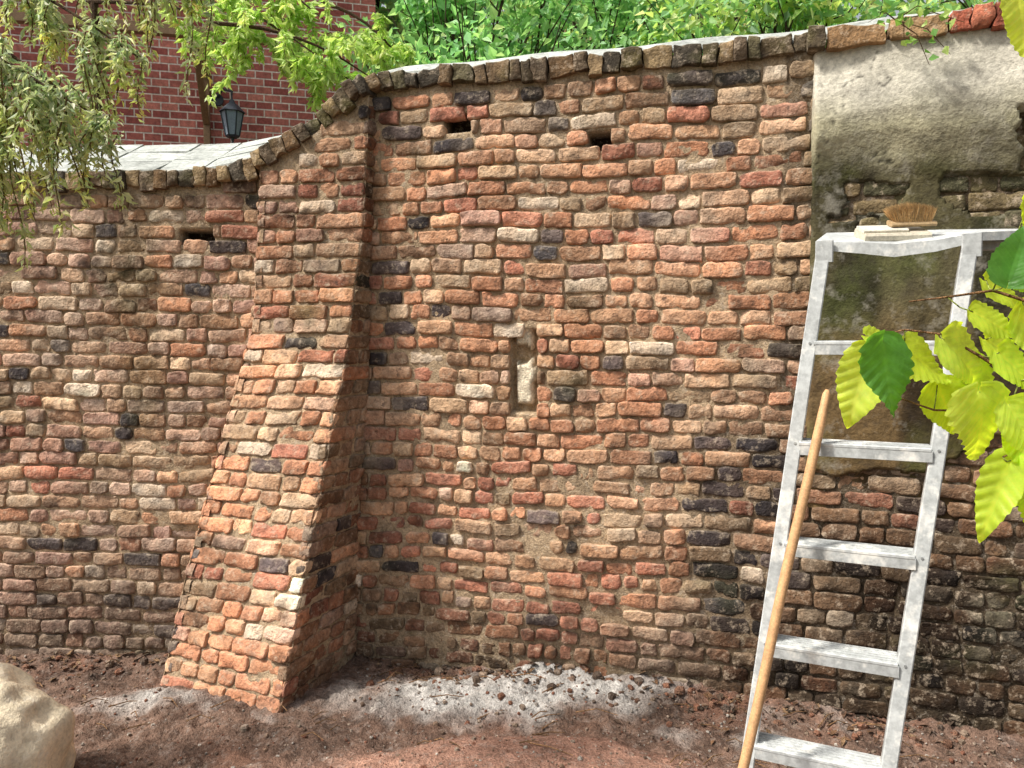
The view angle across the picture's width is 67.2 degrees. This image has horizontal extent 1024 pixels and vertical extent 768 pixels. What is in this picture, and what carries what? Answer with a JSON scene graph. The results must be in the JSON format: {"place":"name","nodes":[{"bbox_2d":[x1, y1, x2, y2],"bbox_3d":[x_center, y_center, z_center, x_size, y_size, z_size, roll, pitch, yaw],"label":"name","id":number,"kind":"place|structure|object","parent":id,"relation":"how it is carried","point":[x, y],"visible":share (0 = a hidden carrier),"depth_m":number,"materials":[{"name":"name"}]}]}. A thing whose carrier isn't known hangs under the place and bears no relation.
{"place":"outdoors","nodes":[
{"label":"outdoors","id":0,"kind":"place"},
{"bbox_2d":[375,0,379,11],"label":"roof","id":1,"kind":"structure","parent":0,"point":[378,2],"depth_m":10.81,"materials":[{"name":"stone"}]},
{"bbox_2d":[0,651,1023,767],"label":"ground","id":2,"kind":"structure","parent":0,"point":[335,691],"depth_m":3.23,"materials":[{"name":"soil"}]},
{"bbox_2d":[0,662,75,767],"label":"sandstone boulder","id":3,"kind":"object","parent":2,"relation":"on","point":[37,725],"visible":1,"depth_m":2.65,"materials":[{"name":"beige stone"}]},
{"bbox_2d":[0,0,226,271],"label":"willow tree","id":4,"kind":"object","parent":2,"relation":"on","point":[43,96],"visible":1,"depth_m":2.31,"materials":[{"name":"green plant"}]},
{"bbox_2d":[0,0,375,146],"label":"walls","id":5,"kind":"structure","parent":2,"relation":"on","point":[267,103],"depth_m":7.54,"materials":[{"name":"red brick"}]},
{"bbox_2d":[0,8,264,143],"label":"timber bracket","id":6,"kind":"object","parent":5,"relation":"attached to","point":[166,31],"visible":0.43,"depth_m":6.82,"materials":[{"name":"brown wood"}]},
{"bbox_2d":[211,88,244,142],"bbox_3d":[-2.763,-2.602,7.486,0.216,0.573,0.460,-3,5,-44],"label":"wall lantern","id":7,"kind":"object","parent":5,"relation":"attached to","point":[232,112],"depth_m":7.38,"materials":[{"name":"black metal"}]},
{"bbox_2d":[164,166,261,674],"bbox_3d":[-1.416,0.280,3.832,0.846,2.806,0.222,-2,4,-31],"label":"buttress left mortar","id":8,"kind":"object","parent":2,"relation":"on","point":[183,593],"visible":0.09,"depth_m":3.74,"materials":[{"name":"concrete"}]},
{"bbox_2d":[161,196,265,683],"bbox_3d":[-1.402,0.337,3.838,0.845,2.613,0.259,-2,4,-31],"label":"buttress","id":9,"kind":"object","parent":2,"relation":"on","point":[172,644],"visible":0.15,"depth_m":3.72,"materials":[{"name":"brown brick"}]},
{"bbox_2d":[86,0,417,145],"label":"wisteria","id":10,"kind":"object","parent":2,"relation":"on","point":[292,59],"visible":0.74,"depth_m":5.06,"materials":[{"name":"green plant"}]},
{"bbox_2d":[160,105,370,712],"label":"buttress front bricks","id":11,"kind":"object","parent":2,"relation":"on","point":[250,643],"visible":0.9,"depth_m":3.65,"materials":[{"name":"brown brick"}]},
{"bbox_2d":[164,95,368,712],"bbox_3d":[-1.199,0.151,3.627,0.871,3.088,0.640,2,4,25],"label":"buttress front mortar","id":12,"kind":"object","parent":2,"relation":"on","point":[290,160],"visible":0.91,"depth_m":3.67,"materials":[{"name":"brown concrete"}]},
{"bbox_2d":[271,105,376,712],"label":"buttress side bricks","id":13,"kind":"object","parent":2,"relation":"on","point":[322,670],"visible":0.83,"depth_m":3.66,"materials":[{"name":"brown brick"}]},
{"bbox_2d":[279,97,374,702],"bbox_3d":[-0.904,0.154,3.527,0.150,3.093,0.720,2,4,32],"label":"buttress side mortar","id":14,"kind":"object","parent":2,"relation":"on","point":[343,661],"visible":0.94,"depth_m":3.69,"materials":[{"name":"concrete"}]},
{"bbox_2d":[283,0,667,86],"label":"maple tree","id":15,"kind":"object","parent":2,"relation":"on","point":[452,19],"visible":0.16,"depth_m":6.07,"materials":[{"name":"green plant"}]},
{"bbox_2d":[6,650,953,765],"bbox_3d":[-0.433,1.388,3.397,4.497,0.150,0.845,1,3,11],"label":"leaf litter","id":16,"kind":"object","parent":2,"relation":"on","point":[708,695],"visible":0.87,"depth_m":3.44,"materials":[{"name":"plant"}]},
{"bbox_2d":[36,659,943,767],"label":"fallen twigs","id":17,"kind":"object","parent":2,"relation":"on","point":[543,733],"visible":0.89,"depth_m":3.25,"materials":[{"name":"brown wood"}]},
{"bbox_2d":[10,653,997,767],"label":"brick rubble","id":18,"kind":"object","parent":2,"relation":"on","point":[638,681],"visible":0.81,"depth_m":3.43,"materials":[{"name":"brick"}]},
{"bbox_2d":[0,48,1023,731],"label":"wall mortar","id":19,"kind":"object","parent":2,"relation":"on","point":[524,370],"depth_m":3.58,"materials":[{"name":"concrete"}]},
{"bbox_2d":[378,0,666,55],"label":"lime tree","id":20,"kind":"object","parent":2,"relation":"on","point":[527,47],"depth_m":11.76,"materials":[{"name":"green plant"}]},
{"bbox_2d":[375,0,983,71],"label":"lime tree","id":21,"kind":"object","parent":2,"relation":"on","point":[390,5],"visible":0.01,"depth_m":10.42,"materials":[{"name":"green plant"}]},
{"bbox_2d":[617,0,889,55],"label":"maple tree","id":22,"kind":"object","parent":2,"relation":"on","point":[794,15],"visible":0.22,"depth_m":5.54,"materials":[{"name":"green plant"}]},
{"bbox_2d":[738,389,829,767],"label":"wooden broom handle","id":23,"kind":"object","parent":2,"relation":"on","point":[777,612],"visible":1,"depth_m":1.98,"materials":[{"name":"brown wood"}]},
{"bbox_2d":[709,0,905,36],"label":"plum tree","id":24,"kind":"object","parent":2,"relation":"on","point":[744,24],"depth_m":7.14,"materials":[{"name":"green plant"}]},
{"bbox_2d":[742,229,1017,767],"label":"step ladder","id":25,"kind":"object","parent":2,"relation":"on","point":[898,665],"visible":0.78,"depth_m":2.02,"materials":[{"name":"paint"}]},
{"bbox_2d":[854,225,931,240],"bbox_3d":[1.045,-0.413,2.120,0.170,0.056,0.099,0,3,7],"label":"plastering float","id":26,"kind":"object","parent":25,"relation":"on","point":[878,233],"visible":0.9,"depth_m":2.08,"materials":[{"name":"brown wood"}]},
{"bbox_2d":[883,201,938,226],"bbox_3d":[1.089,-0.466,2.106,0.140,0.076,0.082,1,3,9],"label":"scrubbing brush","id":27,"kind":"object","parent":26,"relation":"on","point":[908,214],"visible":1,"depth_m":2.08,"materials":[{"name":"brown fabric"}]},
{"bbox_2d":[835,0,1023,542],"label":"hazel branch","id":28,"kind":"object","parent":2,"relation":"on","point":[972,404],"visible":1,"depth_m":1.01,"materials":[{"name":"green plant"}]},
{"bbox_2d":[885,0,1000,30],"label":"hazel tree","id":29,"kind":"object","parent":2,"relation":"on","point":[952,5],"visible":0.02,"depth_m":5.63,"materials":[{"name":"green plant"}]},
{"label":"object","id":30,"kind":"object","parent":2,"relation":"on","visible":0},
{"bbox_2d":[0,60,1023,736],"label":"wall bricks","id":31,"kind":"object","parent":30,"relation":"attached to","point":[562,578],"depth_m":3.56,"materials":[{"name":"brown brick"}]},
{"bbox_2d":[4,1,1005,192],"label":"coping bricks","id":32,"kind":"object","parent":31,"relation":"on","point":[349,92],"visible":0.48,"depth_m":3.47,"materials":[{"name":"brick"}]},
{"bbox_2d":[4,10,958,172],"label":"coping slabs","id":33,"kind":"structure","parent":32,"relation":"on","point":[179,157],"depth_m":4.02,"materials":[{"name":"stone"}]},
{"bbox_2d":[867,3,964,63],"bbox_3d":[1.536,-1.330,2.933,0.386,0.219,0.089,0,3,4],"label":"ivy sprig","id":34,"kind":"object","parent":32,"relation":"attached to","point":[909,22],"visible":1,"depth_m":2.92,"materials":[{"name":"green plant"}]},
{"bbox_2d":[804,28,1023,520],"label":"plaster patch","id":35,"kind":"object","parent":31,"relation":"on","point":[892,112],"depth_m":3.10,"materials":[{"name":"beige paint"}]},
{"bbox_2d":[381,0,997,51],"label":"sky","id":36,"kind":"structure","parent":0,"point":[897,11],"materials":[{"name":"white"}]}
]}

